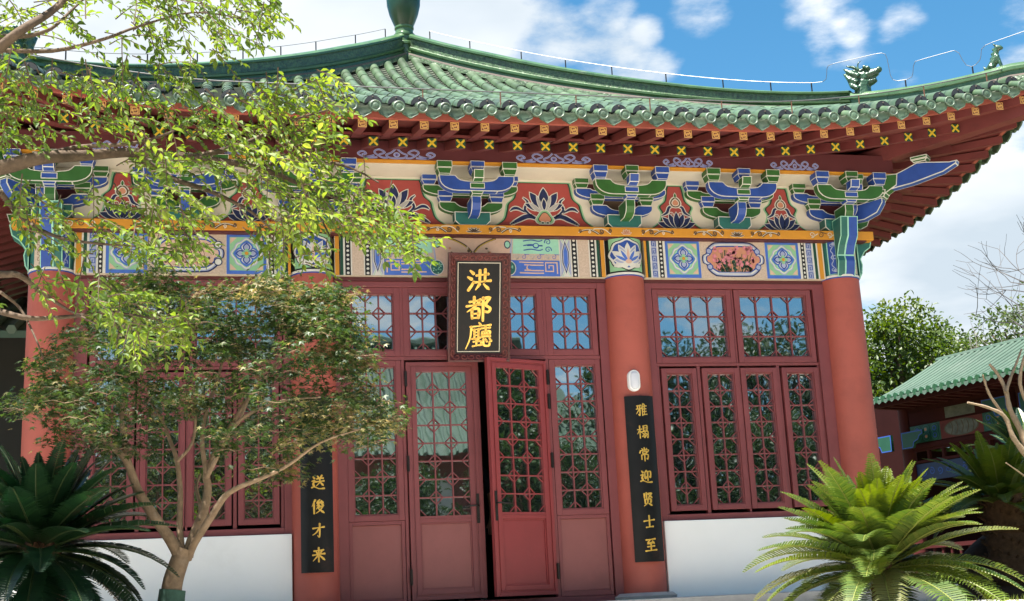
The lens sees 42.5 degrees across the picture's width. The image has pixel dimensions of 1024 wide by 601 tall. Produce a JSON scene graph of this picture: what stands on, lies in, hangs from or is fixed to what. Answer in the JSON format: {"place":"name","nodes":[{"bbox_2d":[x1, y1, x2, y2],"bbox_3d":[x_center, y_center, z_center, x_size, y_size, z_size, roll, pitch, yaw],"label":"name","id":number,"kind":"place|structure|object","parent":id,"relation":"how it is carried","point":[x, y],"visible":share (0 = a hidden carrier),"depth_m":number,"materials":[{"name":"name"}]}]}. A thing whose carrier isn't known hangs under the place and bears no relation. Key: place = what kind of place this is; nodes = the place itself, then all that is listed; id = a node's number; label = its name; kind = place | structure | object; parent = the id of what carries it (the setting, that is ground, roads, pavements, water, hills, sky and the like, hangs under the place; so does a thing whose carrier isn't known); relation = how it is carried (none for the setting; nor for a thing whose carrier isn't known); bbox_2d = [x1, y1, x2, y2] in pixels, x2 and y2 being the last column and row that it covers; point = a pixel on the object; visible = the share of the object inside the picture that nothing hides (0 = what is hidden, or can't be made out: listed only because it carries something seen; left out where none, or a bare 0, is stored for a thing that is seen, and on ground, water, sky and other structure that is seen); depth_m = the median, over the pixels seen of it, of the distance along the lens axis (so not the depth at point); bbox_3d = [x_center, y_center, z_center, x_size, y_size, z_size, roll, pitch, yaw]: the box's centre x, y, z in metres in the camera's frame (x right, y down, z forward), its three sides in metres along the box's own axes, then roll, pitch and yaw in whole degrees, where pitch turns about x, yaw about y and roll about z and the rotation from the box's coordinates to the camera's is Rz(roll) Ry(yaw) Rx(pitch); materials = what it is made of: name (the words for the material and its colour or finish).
{"place":"outdoors","nodes":[
{"label":"outdoors","id":0,"kind":"place"},
{"bbox_2d":[0,296,27,545],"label":"corridor wing","id":1,"kind":"structure","parent":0,"point":[12,340],"depth_m":15.00,"materials":[{"name":"paint"}]},
{"bbox_2d":[0,0,1023,373],"label":"sky","id":2,"kind":"structure","parent":0,"point":[773,41],"materials":[{"name":"blue"}]},
{"bbox_2d":[915,594,1023,600],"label":"grass","id":3,"kind":"structure","parent":0,"point":[1017,599],"depth_m":10.23,"materials":[{"name":"green plant"}]},
{"bbox_3d":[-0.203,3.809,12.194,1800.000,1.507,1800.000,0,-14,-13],"label":"ground","id":4,"kind":"structure","parent":0,"visible":0},
{"bbox_2d":[0,0,451,375],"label":"shade tree","id":5,"kind":"object","parent":4,"relation":"on","point":[274,106],"visible":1,"depth_m":6.46,"materials":[{"name":"green plant"}]},
{"bbox_2d":[0,0,1023,600],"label":"garden pavilion","id":6,"kind":"structure","parent":4,"relation":"on","point":[698,266],"depth_m":13.00,"materials":[{"name":"red wood"}]},
{"bbox_2d":[89,286,185,366],"bbox_3d":[-3.501,0.246,12.355,0.863,0.772,0.067,0,-14,-13],"label":"window","id":7,"kind":"structure","parent":6,"relation":"in","point":[98,361],"depth_m":12.27,"materials":[{"name":"red paint"}]},
{"bbox_2d":[71,279,291,540],"bbox_3d":[-3.058,0.988,12.270,1.989,2.415,0.100,0,-14,-13],"label":"window frame","id":8,"kind":"structure","parent":6,"relation":"in","point":[286,489],"depth_m":12.17,"materials":[{"name":"red paint"}]},
{"bbox_2d":[6,29,385,62],"bbox_3d":[-3.629,-3.043,14.234,0.015,2.495,7.432,-11,-16,31],"label":"lightning wire","id":9,"kind":"object","parent":6,"relation":"attached to","point":[218,51],"visible":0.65,"depth_m":15.05,"materials":[{"name":"grey metal"}]},
{"bbox_2d":[190,286,281,366],"bbox_3d":[-2.627,0.249,12.552,0.858,0.772,0.067,0,-14,-13],"label":"window","id":10,"kind":"structure","parent":6,"relation":"in","point":[252,308],"depth_m":12.55,"materials":[{"name":"red paint"}]},
{"bbox_2d":[300,397,333,572],"bbox_3d":[-1.798,1.688,12.124,0.296,1.603,0.081,0,-14,-13],"label":"couplet board","id":11,"kind":"object","parent":6,"relation":"attached to","point":[317,535],"visible":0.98,"depth_m":12.04,"materials":[{"name":"black paint"}]},
{"bbox_2d":[344,287,400,356],"bbox_3d":[-1.362,0.213,12.847,0.528,0.686,0.067,0,-14,-13],"label":"window","id":12,"kind":"structure","parent":6,"relation":"in","point":[385,316],"depth_m":12.87,"materials":[{"name":"red paint"}]},
{"bbox_2d":[402,288,446,355],"bbox_3d":[-0.816,0.215,12.970,0.528,0.686,0.067,0,-14,-13],"label":"window","id":13,"kind":"structure","parent":6,"relation":"in","point":[424,309],"depth_m":12.97,"materials":[{"name":"red paint"}]},
{"bbox_2d":[404,362,487,600],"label":"door","id":14,"kind":"structure","parent":6,"relation":"in","point":[447,520],"depth_m":12.60,"materials":[{"name":"red paint"}]},
{"bbox_2d":[447,252,510,361],"bbox_3d":[-0.321,0.065,12.764,0.610,1.055,0.079,0,2,-13],"label":"name plaque","id":15,"kind":"object","parent":6,"relation":"attached to","point":[478,303],"visible":1,"depth_m":12.77,"materials":[{"name":"black paint"}]},
{"bbox_2d":[2,53,1001,113],"bbox_3d":[-0.164,-2.066,12.131,10.603,0.640,0.012,0,-14,-13],"label":"lightning wire","id":16,"kind":"object","parent":6,"relation":"attached to","point":[575,95],"visible":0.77,"depth_m":12.24,"materials":[{"name":"silver metal"}]},
{"bbox_2d":[484,357,559,596],"bbox_3d":[0.112,1.668,12.615,0.703,2.260,0.117,6,-16,-32],"label":"door","id":17,"kind":"structure","parent":6,"relation":"in","point":[518,404],"depth_m":12.62,"materials":[{"name":"paint"}]},
{"bbox_2d":[510,288,544,355],"bbox_3d":[0.047,0.219,13.164,0.528,0.686,0.067,0,-14,-13],"label":"window","id":18,"kind":"structure","parent":6,"relation":"in","point":[526,314],"depth_m":13.19,"materials":[{"name":"red paint"}]},
{"bbox_2d":[544,289,598,355],"bbox_3d":[0.593,0.221,13.287,0.528,0.686,0.067,0,-14,-13],"label":"window","id":19,"kind":"structure","parent":6,"relation":"in","point":[571,319],"depth_m":13.29,"materials":[{"name":"clear glass"}]},
{"bbox_2d":[627,370,639,391],"bbox_3d":[1.206,0.793,13.024,0.120,0.215,0.080,0,-14,-13],"label":"wall lamp","id":20,"kind":"object","parent":6,"relation":"attached to","point":[633,380],"visible":1,"depth_m":12.99,"materials":[{"name":"white plastic"}]},
{"bbox_2d":[624,396,664,561],"bbox_3d":[1.286,1.725,12.812,0.296,1.604,0.081,0,-14,-13],"label":"couplet board","id":21,"kind":"object","parent":6,"relation":"attached to","point":[644,485],"visible":1,"depth_m":12.78,"materials":[{"name":"black paint"}]},
{"bbox_2d":[651,289,735,362],"bbox_3d":[1.862,0.268,13.562,0.858,0.772,0.067,0,-14,-13],"label":"window","id":22,"kind":"structure","parent":6,"relation":"in","point":[691,325],"depth_m":13.57,"materials":[{"name":"clear glass"}]},
{"bbox_2d":[429,31,1023,90],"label":"lightning wire","id":23,"kind":"object","parent":6,"relation":"attached to","point":[745,80],"visible":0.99,"depth_m":14.84,"materials":[{"name":"grey metal"}]},
{"bbox_2d":[644,283,841,521],"bbox_3d":[2.367,1.011,13.491,1.989,2.415,0.100,0,-14,-13],"label":"window frame","id":24,"kind":"structure","parent":6,"relation":"in","point":[823,363],"depth_m":13.51,"materials":[{"name":"red paint"}]},
{"bbox_2d":[732,290,816,362],"bbox_3d":[2.736,0.272,13.759,0.863,0.772,0.067,0,-14,-13],"label":"window","id":25,"kind":"structure","parent":6,"relation":"in","point":[772,326],"depth_m":13.77,"materials":[{"name":"clear glass"}]},
{"bbox_2d":[742,453,1023,600],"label":"cycad","id":26,"kind":"object","parent":4,"relation":"on","point":[874,527],"visible":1,"depth_m":10.45,"materials":[{"name":"green plant"}]},
{"bbox_2d":[862,290,971,451],"bbox_3d":[9.728,3.593,32.642,4.169,7.614,4.651,0,-14,-13],"label":"broadleaf tree","id":27,"kind":"object","parent":4,"relation":"on","point":[888,336],"visible":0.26,"depth_m":32.39,"materials":[{"name":"green plant"}]},
{"bbox_2d":[896,316,986,451],"bbox_3d":[11.416,4.235,35.074,4.082,7.340,3.929,0,-14,-13],"label":"broadleaf tree","id":28,"kind":"object","parent":4,"relation":"on","point":[954,342],"visible":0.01,"depth_m":34.90,"materials":[{"name":"green plant"}]},
{"bbox_2d":[873,337,1023,585],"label":"side gallery","id":29,"kind":"object","parent":4,"relation":"on","point":[927,412],"visible":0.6,"depth_m":23.69,"materials":[{"name":"tile"}]},
{"bbox_2d":[917,324,995,451],"bbox_3d":[13.062,4.343,37.518,3.574,8.103,3.635,0,-14,-13],"label":"broadleaf tree","id":30,"kind":"object","parent":4,"relation":"on","point":[993,341],"visible":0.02,"depth_m":38.36,"materials":[{"name":"green plant"}]},
{"bbox_2d":[934,536,1023,599],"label":"soil mound","id":31,"kind":"object","parent":4,"relation":"on","point":[976,548],"visible":0.16,"depth_m":14.82,"materials":[{"name":"brown soil"}]},
{"bbox_2d":[920,431,1023,586],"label":"cycad","id":32,"kind":"object","parent":31,"relation":"on","point":[996,480],"visible":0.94,"depth_m":14.58,"materials":[{"name":"green plant"}]},
{"bbox_2d":[945,214,1023,349],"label":"bare tree","id":33,"kind":"object","parent":4,"relation":"on","point":[999,292],"visible":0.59,"depth_m":32.66,"materials":[{"name":"brown plant"}]},
{"bbox_2d":[962,408,1023,498],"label":"cycad","id":34,"kind":"object","parent":4,"relation":"on","point":[1003,433],"visible":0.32,"depth_m":17.19,"materials":[{"name":"green plant"}]},
{"bbox_2d":[963,281,1023,344],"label":"broadleaf tree","id":35,"kind":"object","parent":4,"relation":"on","point":[1002,334],"visible":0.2,"depth_m":38.03,"materials":[{"name":"green plant"}]},
{"bbox_2d":[967,349,1023,475],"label":"bare shrub","id":36,"kind":"object","parent":4,"relation":"on","point":[1019,428],"visible":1,"depth_m":12.75,"materials":[{"name":"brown wood"}]},
{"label":"terrace paving","id":37,"kind":"structure","parent":0,"visible":0},
{"bbox_2d":[0,434,179,600],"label":"cycad","id":38,"kind":"object","parent":37,"relation":"on","point":[46,525],"visible":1,"depth_m":8.50,"materials":[{"name":"green plant"}]},
{"bbox_2d":[0,257,417,600],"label":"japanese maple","id":39,"kind":"object","parent":37,"relation":"on","point":[292,315],"visible":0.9,"depth_m":9.21,"materials":[{"name":"green plant"}]}
]}

